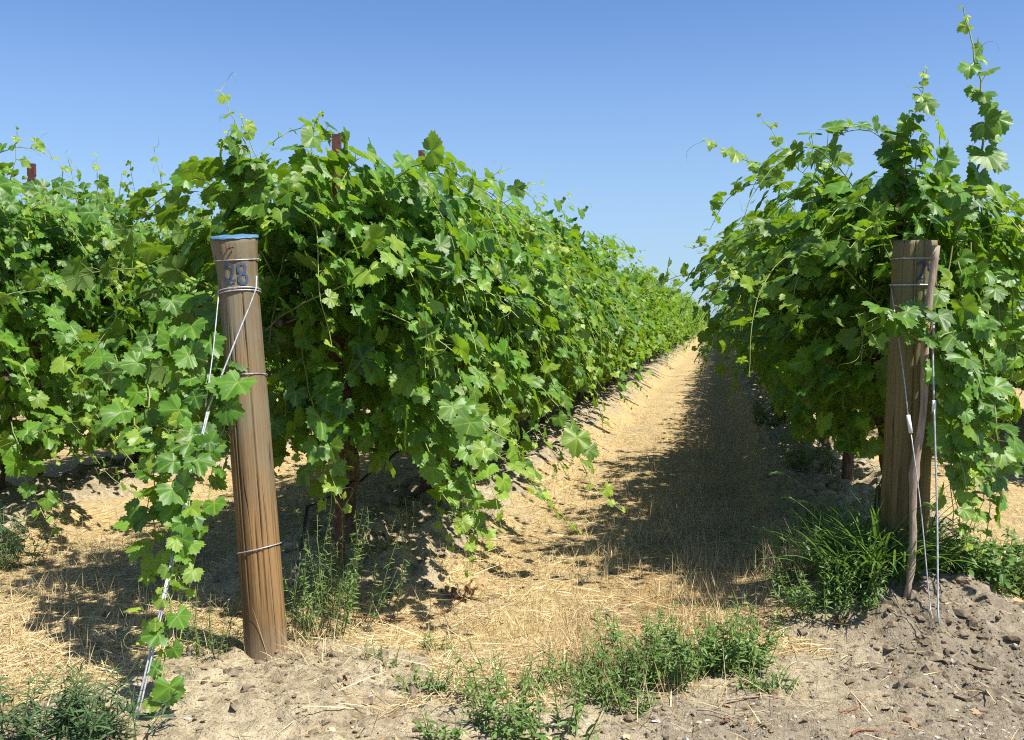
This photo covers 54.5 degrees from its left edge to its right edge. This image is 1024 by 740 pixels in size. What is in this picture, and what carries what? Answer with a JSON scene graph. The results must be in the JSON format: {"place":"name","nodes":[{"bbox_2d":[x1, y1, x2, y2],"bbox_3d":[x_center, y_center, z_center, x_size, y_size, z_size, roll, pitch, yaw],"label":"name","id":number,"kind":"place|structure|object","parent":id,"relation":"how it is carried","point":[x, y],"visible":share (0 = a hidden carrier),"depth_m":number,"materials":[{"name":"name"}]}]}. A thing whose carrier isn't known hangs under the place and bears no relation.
{"place":"outdoors","nodes":[
{"label":"outdoors","id":0,"kind":"place"},
{"bbox_2d":[0,327,1023,739],"bbox_3d":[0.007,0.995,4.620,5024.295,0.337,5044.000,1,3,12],"label":"ground","id":1,"kind":"structure","parent":0,"point":[674,371],"depth_m":4.70,"materials":[{"name":"soil"}]},
{"bbox_2d":[0,493,68,573],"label":"weed","id":2,"kind":"object","parent":1,"relation":"on","point":[14,559],"visible":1,"depth_m":5.42,"materials":[{"name":"green plant"}]},
{"bbox_2d":[27,163,43,478],"bbox_3d":[-3.294,-0.161,6.883,0.050,2.510,0.030,0,3,0],"label":"steel stake","id":3,"kind":"object","parent":1,"relation":"on","point":[31,173],"visible":0.1,"depth_m":6.87,"materials":[{"name":"metal"}]},
{"bbox_2d":[0,652,92,739],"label":"weed","id":4,"kind":"object","parent":1,"relation":"on","point":[3,701],"visible":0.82,"depth_m":3.18,"materials":[{"name":"green plant"}]},
{"bbox_2d":[1,665,126,739],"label":"weed","id":5,"kind":"object","parent":1,"relation":"on","point":[86,725],"visible":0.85,"depth_m":3.13,"materials":[{"name":"green plant"}]},
{"bbox_2d":[0,126,203,543],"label":"grapevine","id":6,"kind":"object","parent":1,"relation":"on","point":[29,238],"visible":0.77,"depth_m":6.05,"materials":[{"name":"green plant"}]},
{"bbox_2d":[40,663,191,739],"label":"weed","id":7,"kind":"object","parent":1,"relation":"on","point":[127,708],"visible":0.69,"depth_m":3.19,"materials":[{"name":"green plant"}]},
{"bbox_2d":[0,132,273,462],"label":"grapevine","id":8,"kind":"object","parent":1,"relation":"on","point":[85,212],"visible":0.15,"depth_m":7.41,"materials":[{"name":"green plant"}]},
{"bbox_2d":[180,584,243,657],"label":"weed","id":9,"kind":"object","parent":1,"relation":"on","point":[197,646],"visible":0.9,"depth_m":3.87,"materials":[{"name":"green leaf"}]},
{"bbox_2d":[134,194,313,434],"bbox_3d":[-2.696,-0.463,9.753,2.828,2.453,2.929,0,3,-2],"label":"grapevine","id":10,"kind":"object","parent":1,"relation":"on","point":[192,209],"visible":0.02,"depth_m":9.27,"materials":[{"name":"green plant"}]},
{"bbox_2d":[209,234,287,660],"bbox_3d":[-1.037,0.424,3.968,0.194,1.951,0.430,-3,4,-44],"label":"end post","id":11,"kind":"object","parent":1,"relation":"on","point":[236,258],"visible":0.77,"depth_m":3.90,"materials":[{"name":"brown wood"}]},
{"bbox_2d":[134,276,256,720],"bbox_3d":[-1.171,0.430,3.652,0.075,1.578,0.783,1,3,19],"label":"guy wire","id":12,"kind":"object","parent":11,"relation":"attached to","point":[172,562],"visible":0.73,"depth_m":3.54,"materials":[{"name":"silver metal"}]},
{"bbox_2d":[205,292,218,406],"bbox_3d":[-1.162,-0.084,3.861,0.007,0.441,0.197,0,3,0],"label":"guy wire","id":13,"kind":"object","parent":11,"relation":"attached to","point":[213,346],"visible":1,"depth_m":3.87,"materials":[{"name":"silver metal"}]},
{"bbox_2d":[0,72,590,719],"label":"grapevine","id":14,"kind":"object","parent":1,"relation":"on","point":[398,274],"visible":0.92,"depth_m":4.36,"materials":[{"name":"green plant"}]},
{"bbox_2d":[286,451,407,609],"bbox_3d":[1.636,0.144,16.950,0.047,0.481,26.028,1,3,12],"label":"drip hose","id":15,"kind":"object","parent":14,"relation":"attached to","point":[365,477],"visible":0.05,"depth_m":4.40,"materials":[{"name":"black rubber"}]},
{"bbox_2d":[227,509,372,645],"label":"weed","id":16,"kind":"object","parent":1,"relation":"on","point":[317,604],"visible":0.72,"depth_m":4.15,"materials":[{"name":"green plant"}]},
{"bbox_2d":[137,602,475,679],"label":"dry stalks","id":17,"kind":"object","parent":1,"relation":"on","point":[334,643],"visible":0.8,"depth_m":3.88,"materials":[{"name":"plant"}]},
{"bbox_2d":[281,508,366,640],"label":"weed","id":18,"kind":"object","parent":1,"relation":"on","point":[346,618],"visible":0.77,"depth_m":4.22,"materials":[{"name":"green plant"}]},
{"bbox_2d":[332,134,344,571],"bbox_3d":[-0.834,0.079,4.788,0.042,2.398,0.030,0,3,0],"label":"steel stake","id":19,"kind":"object","parent":1,"relation":"on","point":[336,141],"visible":0.11,"depth_m":4.80,"materials":[{"name":"metal"}]},
{"bbox_2d":[312,511,400,630],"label":"weed","id":20,"kind":"object","parent":1,"relation":"on","point":[337,578],"visible":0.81,"depth_m":4.38,"materials":[{"name":"green plant"}]},
{"bbox_2d":[299,492,417,624],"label":"weed","id":21,"kind":"object","parent":1,"relation":"on","point":[401,575],"visible":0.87,"depth_m":4.52,"materials":[{"name":"green plant"}]},
{"bbox_2d":[360,636,405,667],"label":"weed","id":22,"kind":"object","parent":1,"relation":"on","point":[392,663],"visible":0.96,"depth_m":3.84,"materials":[{"name":"green plant"}]},
{"bbox_2d":[352,578,488,620],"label":"dead shoot","id":23,"kind":"object","parent":1,"relation":"on","point":[460,589],"visible":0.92,"depth_m":4.73,"materials":[{"name":"plant"}]},
{"bbox_2d":[390,663,453,697],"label":"weed","id":24,"kind":"object","parent":1,"relation":"on","point":[441,685],"visible":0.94,"depth_m":3.55,"materials":[{"name":"green plant"}]},
{"bbox_2d":[418,150,426,493],"bbox_3d":[-0.581,-0.153,6.472,0.042,2.524,0.030,0,3,-1],"label":"steel stake","id":25,"kind":"object","parent":1,"relation":"on","point":[423,485],"visible":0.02,"depth_m":6.50,"materials":[{"name":"metal"}]},
{"bbox_2d":[417,632,453,650],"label":"weed","id":26,"kind":"object","parent":1,"relation":"on","point":[433,639],"visible":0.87,"depth_m":4.12,"materials":[{"name":"green plant"}]},
{"bbox_2d":[413,708,470,739],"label":"weed","id":27,"kind":"object","parent":1,"relation":"on","point":[455,732],"visible":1,"depth_m":3.16,"materials":[{"name":"green plant"}]},
{"bbox_2d":[258,146,634,576],"bbox_3d":[-0.584,-0.226,6.182,2.760,2.451,3.969,1,3,12],"label":"grapevine","id":28,"kind":"object","parent":1,"relation":"on","point":[467,440],"visible":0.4,"depth_m":5.04,"materials":[{"name":"green plant"}]},
{"bbox_2d":[438,496,478,532],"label":"weed","id":29,"kind":"object","parent":1,"relation":"on","point":[452,513],"visible":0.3,"depth_m":5.82,"materials":[{"name":"green plant"}]},
{"bbox_2d":[447,634,509,706],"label":"weed","id":30,"kind":"object","parent":1,"relation":"on","point":[468,683],"visible":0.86,"depth_m":3.45,"materials":[{"name":"green plant"}]},
{"bbox_2d":[456,680,538,734],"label":"weed","id":31,"kind":"object","parent":1,"relation":"on","point":[480,714],"visible":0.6,"depth_m":3.26,"materials":[{"name":"green plant"}]},
{"bbox_2d":[3,462,992,739],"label":"leaf litter","id":32,"kind":"object","parent":1,"relation":"on","point":[429,692],"visible":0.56,"depth_m":3.69,"materials":[{"name":"brown plant"}]},
{"bbox_2d":[0,449,1023,739],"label":"soil clods","id":33,"kind":"object","parent":1,"relation":"on","point":[932,655],"visible":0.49,"depth_m":3.72,"materials":[{"name":"brown soil"}]},
{"bbox_2d":[362,182,661,460],"bbox_3d":[-0.222,-0.339,7.991,2.830,2.442,2.791,1,3,12],"label":"grapevine","id":34,"kind":"object","parent":1,"relation":"on","point":[539,243],"visible":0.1,"depth_m":7.60,"materials":[{"name":"green plant"}]},
{"bbox_2d":[0,382,1023,739],"bbox_3d":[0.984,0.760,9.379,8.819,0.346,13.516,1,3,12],"label":"straw litter","id":35,"kind":"object","parent":1,"relation":"on","point":[28,673],"visible":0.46,"depth_m":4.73,"materials":[{"name":"beige plant"}]},
{"bbox_2d":[486,641,561,696],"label":"weed","id":36,"kind":"object","parent":1,"relation":"on","point":[543,686],"visible":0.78,"depth_m":3.57,"materials":[{"name":"green plant"}]},
{"bbox_2d":[479,662,608,739],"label":"weed","id":37,"kind":"object","parent":1,"relation":"on","point":[525,725],"visible":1,"depth_m":3.17,"materials":[{"name":"green plant"}]},
{"bbox_2d":[462,175,657,440],"bbox_3d":[-0.009,-0.440,9.637,2.780,2.556,3.377,1,3,12],"label":"grapevine","id":38,"kind":"object","parent":1,"relation":"on","point":[596,353],"visible":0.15,"depth_m":9.44,"materials":[{"name":"green plant"}]},
{"bbox_2d":[537,635,609,687],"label":"weed","id":39,"kind":"object","parent":1,"relation":"on","point":[563,670],"visible":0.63,"depth_m":3.66,"materials":[{"name":"green plant"}]},
{"bbox_2d":[141,520,1023,731],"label":"mound clods","id":40,"kind":"object","parent":1,"relation":"on","point":[887,647],"visible":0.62,"depth_m":3.97,"materials":[{"name":"soil"}]},
{"bbox_2d":[576,384,603,399],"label":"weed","id":41,"kind":"object","parent":1,"relation":"on","point":[591,396],"visible":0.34,"depth_m":14.53,"materials":[{"name":"green plant"}]},
{"bbox_2d":[157,514,1023,739],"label":"pebbles","id":42,"kind":"object","parent":1,"relation":"on","point":[936,736],"visible":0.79,"depth_m":3.46,"materials":[{"name":"stone"}]},
{"bbox_2d":[533,187,671,423],"bbox_3d":[0.269,-0.559,11.156,2.992,2.661,3.377,1,3,12],"label":"grapevine","id":43,"kind":"object","parent":1,"relation":"on","point":[600,370],"visible":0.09,"depth_m":10.91,"materials":[{"name":"green plant"}]},
{"bbox_2d":[562,246,644,409],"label":"grapevine","id":44,"kind":"object","parent":1,"relation":"on","point":[635,338],"visible":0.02,"depth_m":12.50,"materials":[{"name":"green plant"}]},
{"bbox_2d":[561,642,661,701],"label":"weed","id":45,"kind":"object","parent":1,"relation":"on","point":[636,681],"visible":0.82,"depth_m":3.54,"materials":[{"name":"green plant"}]},
{"bbox_2d":[588,669,659,716],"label":"weed","id":46,"kind":"object","parent":1,"relation":"on","point":[645,705],"visible":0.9,"depth_m":3.40,"materials":[{"name":"green plant"}]},
{"bbox_2d":[575,234,682,402],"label":"grapevine","id":47,"kind":"object","parent":1,"relation":"on","point":[614,270],"visible":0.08,"depth_m":13.99,"materials":[{"name":"green plant"}]},
{"bbox_2d":[593,266,671,392],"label":"grapevine","id":48,"kind":"object","parent":1,"relation":"on","point":[657,310],"visible":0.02,"depth_m":15.31,"materials":[{"name":"green plant"}]},
{"bbox_2d":[605,265,679,387],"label":"grapevine","id":49,"kind":"object","parent":1,"relation":"on","point":[607,383],"visible":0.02,"depth_m":17.16,"materials":[{"name":"green plant"}]},
{"bbox_2d":[582,603,714,692],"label":"weed","id":50,"kind":"object","parent":1,"relation":"on","point":[674,670],"visible":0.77,"depth_m":3.64,"materials":[{"name":"green plant"}]},
{"bbox_2d":[610,267,689,380],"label":"grapevine","id":51,"kind":"object","parent":1,"relation":"on","point":[651,300],"visible":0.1,"depth_m":18.56,"materials":[{"name":"green plant"}]},
{"bbox_2d":[629,261,683,372],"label":"grapevine","id":52,"kind":"object","parent":1,"relation":"on","point":[673,336],"visible":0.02,"depth_m":21.62,"materials":[{"name":"green plant"}]},
{"bbox_2d":[638,273,676,360],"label":"grapevine","id":53,"kind":"object","parent":1,"relation":"on","point":[664,329],"visible":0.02,"depth_m":19.78,"materials":[{"name":"green plant"}]},
{"bbox_2d":[630,262,685,357],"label":"grapevine","id":54,"kind":"object","parent":1,"relation":"on","point":[654,275],"visible":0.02,"depth_m":24.68,"materials":[{"name":"green plant"}]},
{"bbox_2d":[425,635,906,739],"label":"dry stalks","id":55,"kind":"object","parent":1,"relation":"on","point":[675,704],"visible":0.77,"depth_m":3.48,"materials":[{"name":"plant"}]},
{"bbox_2d":[641,276,690,363],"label":"grapevine","id":56,"kind":"object","parent":1,"relation":"on","point":[678,320],"depth_m":26.02,"materials":[{"name":"green plant"}]},
{"bbox_2d":[633,266,700,369],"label":"grapevine","id":57,"kind":"object","parent":1,"relation":"on","point":[678,336],"visible":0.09,"depth_m":22.58,"materials":[{"name":"green plant"}]},
{"bbox_2d":[647,295,699,360],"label":"grapevine","id":58,"kind":"object","parent":1,"relation":"on","point":[677,325],"visible":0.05,"depth_m":27.23,"materials":[{"name":"green plant"}]},
{"bbox_2d":[654,271,698,357],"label":"grapevine","id":59,"kind":"object","parent":1,"relation":"on","point":[685,313],"visible":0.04,"depth_m":29.98,"materials":[{"name":"green plant"}]},
{"bbox_2d":[656,278,697,352],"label":"grapevine","id":60,"kind":"object","parent":1,"relation":"on","point":[688,312],"visible":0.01,"depth_m":35.15,"materials":[{"name":"green plant"}]},
{"bbox_2d":[658,285,702,352],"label":"grapevine","id":61,"kind":"object","parent":1,"relation":"on","point":[694,320],"visible":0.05,"depth_m":33.66,"materials":[{"name":"green plant"}]},
{"bbox_2d":[664,286,704,343],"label":"grapevine","id":62,"kind":"object","parent":1,"relation":"on","point":[697,316],"visible":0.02,"depth_m":40.61,"materials":[{"name":"green plant"}]},
{"bbox_2d":[676,307,703,345],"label":"grapevine","id":63,"kind":"object","parent":1,"relation":"on","point":[690,322],"depth_m":37.81,"materials":[{"name":"green plant"}]},
{"bbox_2d":[676,291,704,343],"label":"grapevine","id":64,"kind":"object","parent":1,"relation":"on","point":[698,317],"visible":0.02,"depth_m":47.93,"materials":[{"name":"green plant"}]},
{"bbox_2d":[688,303,704,342],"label":"grapevine","id":65,"kind":"object","parent":1,"relation":"on","point":[697,325],"depth_m":43.75,"materials":[{"name":"green plant"}]},
{"bbox_2d":[626,593,791,678],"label":"weed","id":66,"kind":"object","parent":1,"relation":"on","point":[728,651],"visible":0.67,"depth_m":3.80,"materials":[{"name":"green plant"}]},
{"bbox_2d":[697,709,737,718],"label":"twig","id":67,"kind":"object","parent":1,"relation":"on","point":[715,712],"visible":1,"depth_m":3.36,"materials":[{"name":"grey wood"}]},
{"bbox_2d":[719,304,748,365],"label":"grapevine","id":68,"kind":"object","parent":1,"relation":"on","point":[726,336],"visible":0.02,"depth_m":18.67,"materials":[{"name":"green plant"}]},
{"bbox_2d":[725,310,751,370],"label":"grapevine","id":69,"kind":"object","parent":1,"relation":"on","point":[726,345],"visible":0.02,"depth_m":17.56,"materials":[{"name":"green plant"}]},
{"bbox_2d":[693,592,786,673],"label":"weed","id":70,"kind":"object","parent":1,"relation":"on","point":[758,663],"visible":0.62,"depth_m":3.85,"materials":[{"name":"green plant"}]},
{"bbox_2d":[728,305,756,370],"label":"grapevine","id":71,"kind":"object","parent":1,"relation":"on","point":[735,331],"visible":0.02,"depth_m":15.69,"materials":[{"name":"green plant"}]},
{"bbox_2d":[725,307,762,386],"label":"grapevine","id":72,"kind":"object","parent":1,"relation":"on","point":[754,369],"visible":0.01,"depth_m":13.28,"materials":[{"name":"green plant"}]},
{"bbox_2d":[725,288,773,407],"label":"grapevine","id":73,"kind":"object","parent":1,"relation":"on","point":[765,382],"visible":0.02,"depth_m":9.92,"materials":[{"name":"green plant"}]},
{"bbox_2d":[731,288,767,395],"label":"grapevine","id":74,"kind":"object","parent":1,"relation":"on","point":[758,373],"visible":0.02,"depth_m":11.44,"materials":[{"name":"green plant"}]},
{"bbox_2d":[722,694,785,701],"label":"twig","id":75,"kind":"object","parent":1,"relation":"on","point":[735,698],"visible":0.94,"depth_m":3.51,"materials":[{"name":"grey wood"}]},
{"bbox_2d":[730,655,801,695],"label":"weed","id":76,"kind":"object","parent":1,"relation":"on","point":[775,684],"visible":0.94,"depth_m":3.62,"materials":[{"name":"green plant"}]},
{"bbox_2d":[746,389,788,426],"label":"weed","id":77,"kind":"object","parent":1,"relation":"on","point":[764,418],"visible":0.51,"depth_m":11.06,"materials":[{"name":"green plant"}]},
{"bbox_2d":[738,522,799,564],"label":"weed","id":78,"kind":"object","parent":1,"relation":"on","point":[760,549],"visible":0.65,"depth_m":5.41,"materials":[{"name":"green plant"}]},
{"bbox_2d":[713,502,850,590],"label":"dry stalks","id":79,"kind":"object","parent":1,"relation":"on","point":[771,552],"visible":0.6,"depth_m":5.02,"materials":[{"name":"plant"}]},
{"bbox_2d":[779,435,834,472],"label":"weed","id":80,"kind":"object","parent":1,"relation":"on","point":[802,462],"visible":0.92,"depth_m":7.65,"materials":[{"name":"green plant"}]},
{"bbox_2d":[762,512,859,587],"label":"weed","id":81,"kind":"object","parent":1,"relation":"on","point":[789,572],"visible":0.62,"depth_m":4.77,"materials":[{"name":"green plant"}]},
{"bbox_2d":[804,590,819,600],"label":"dry leaf","id":82,"kind":"object","parent":1,"relation":"on","point":[812,597],"visible":0.49,"depth_m":4.46,"materials":[{"name":"brown plant"}]},
{"bbox_2d":[769,489,865,548],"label":"grass tuft","id":83,"kind":"object","parent":1,"relation":"on","point":[809,517],"visible":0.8,"depth_m":5.49,"materials":[{"name":"green plant"}]},
{"bbox_2d":[621,5,1023,553],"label":"grapevine","id":84,"kind":"object","parent":1,"relation":"on","point":[849,233],"visible":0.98,"depth_m":4.87,"materials":[{"name":"green plant"}]},
{"bbox_2d":[767,495,879,571],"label":"grass tuft","id":85,"kind":"object","parent":1,"relation":"on","point":[817,528],"visible":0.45,"depth_m":4.94,"materials":[{"name":"green plant"}]},
{"bbox_2d":[761,545,891,627],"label":"weed","id":86,"kind":"object","parent":1,"relation":"on","point":[847,599],"visible":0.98,"depth_m":4.29,"materials":[{"name":"green plant"}]},
{"bbox_2d":[690,186,969,449],"bbox_3d":[2.751,-0.443,8.668,2.379,2.547,3.436,1,3,12],"label":"grapevine","id":87,"kind":"object","parent":1,"relation":"on","point":[770,367],"visible":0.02,"depth_m":8.74,"materials":[{"name":"green plant"}]},
{"bbox_2d":[832,614,846,622],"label":"dry leaf","id":88,"kind":"object","parent":1,"relation":"on","point":[834,618],"visible":0.95,"depth_m":4.23,"materials":[{"name":"brown plant"}]},
{"bbox_2d":[666,136,1023,482],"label":"grapevine","id":89,"kind":"object","parent":1,"relation":"on","point":[847,470],"visible":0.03,"depth_m":7.03,"materials":[{"name":"green plant"}]},
{"bbox_2d":[807,522,896,592],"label":"weed","id":90,"kind":"object","parent":1,"relation":"on","point":[854,549],"visible":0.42,"depth_m":4.46,"materials":[{"name":"green plant"}]},
{"bbox_2d":[839,696,877,712],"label":"twig","id":91,"kind":"object","parent":1,"relation":"on","point":[855,708],"visible":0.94,"depth_m":3.47,"materials":[{"name":"wood"}]},
{"bbox_2d":[746,464,996,600],"bbox_3d":[1.657,0.732,4.462,0.937,0.672,0.956,-3,4,-42],"label":"grass tuft","id":92,"kind":"object","parent":1,"relation":"on","point":[866,564],"visible":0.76,"depth_m":4.41,"materials":[{"name":"green plant"}]},
{"bbox_2d":[851,729,897,735],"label":"twig","id":93,"kind":"object","parent":1,"relation":"on","point":[854,732],"visible":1,"depth_m":3.24,"materials":[{"name":"wood"}]},
{"bbox_2d":[795,452,989,573],"bbox_3d":[1.749,0.695,4.588,0.853,0.534,0.876,2,3,28],"label":"grass tuft","id":94,"kind":"object","parent":1,"relation":"on","point":[933,562],"visible":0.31,"depth_m":4.46,"materials":[{"name":"green plant"}]},
{"bbox_2d":[893,141,903,239],"bbox_3d":[2.050,-0.027,5.317,0.042,2.379,0.030,0,3,-1],"label":"steel stake","id":95,"kind":"object","parent":1,"relation":"on","point":[900,235],"visible":0.03,"depth_m":5.27,"materials":[{"name":"metal"}]},
{"bbox_2d":[879,240,939,567],"bbox_3d":[1.804,0.325,4.547,0.232,1.824,0.290,1,3,12],"label":"end post","id":96,"kind":"object","parent":1,"relation":"on","point":[910,267],"visible":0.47,"depth_m":4.46,"materials":[{"name":"brown wood"}]},
{"bbox_2d":[890,285,933,619],"bbox_3d":[1.685,0.312,4.237,0.033,1.362,0.552,0,3,1],"label":"guy wire","id":97,"kind":"object","parent":96,"relation":"attached to","point":[909,423],"visible":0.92,"depth_m":4.19,"materials":[{"name":"silver metal"}]},
{"bbox_2d":[932,285,939,625],"bbox_3d":[1.787,0.325,4.203,0.031,1.380,0.516,1,3,19],"label":"guy wire","id":98,"kind":"object","parent":96,"relation":"attached to","point":[935,454],"visible":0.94,"depth_m":4.17,"materials":[{"name":"silver metal"}]},
{"bbox_2d":[903,245,939,599],"bbox_3d":[1.765,0.267,4.313,0.218,1.614,0.057,-2,4,-39],"label":"stick","id":99,"kind":"object","parent":1,"relation":"on","point":[924,350],"visible":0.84,"depth_m":4.29,"materials":[{"name":"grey wood"}]},
{"bbox_2d":[849,504,1023,585],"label":"grass tuft","id":100,"kind":"object","parent":1,"relation":"on","point":[955,571],"visible":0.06,"depth_m":4.64,"materials":[{"name":"green plant"}]},
{"bbox_2d":[922,521,1023,596],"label":"weed","id":101,"kind":"object","parent":1,"relation":"on","point":[994,578],"visible":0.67,"depth_m":4.47,"materials":[{"name":"green plant"}]},
{"bbox_2d":[956,517,1023,584],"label":"weed","id":102,"kind":"object","parent":1,"relation":"on","point":[1014,545],"visible":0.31,"depth_m":4.95,"materials":[{"name":"green plant"}]},
{"bbox_2d":[969,526,1023,597],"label":"weed","id":103,"kind":"object","parent":1,"relation":"on","point":[1018,572],"visible":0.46,"depth_m":4.76,"materials":[{"name":"green plant"}]},
{"bbox_2d":[971,220,1023,387],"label":"grapevine","id":104,"kind":"object","parent":1,"relation":"on","point":[1013,383],"visible":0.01,"depth_m":11.08,"materials":[{"name":"green plant"}]},
{"bbox_2d":[1000,290,1023,419],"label":"grapevine","id":105,"kind":"object","parent":1,"relation":"on","point":[1020,385],"visible":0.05,"depth_m":10.55,"materials":[{"name":"green plant"}]},
{"bbox_2d":[0,0,1023,317],"label":"sky","id":106,"kind":"structure","parent":0,"point":[608,100],"materials":[{"name":"blue"}]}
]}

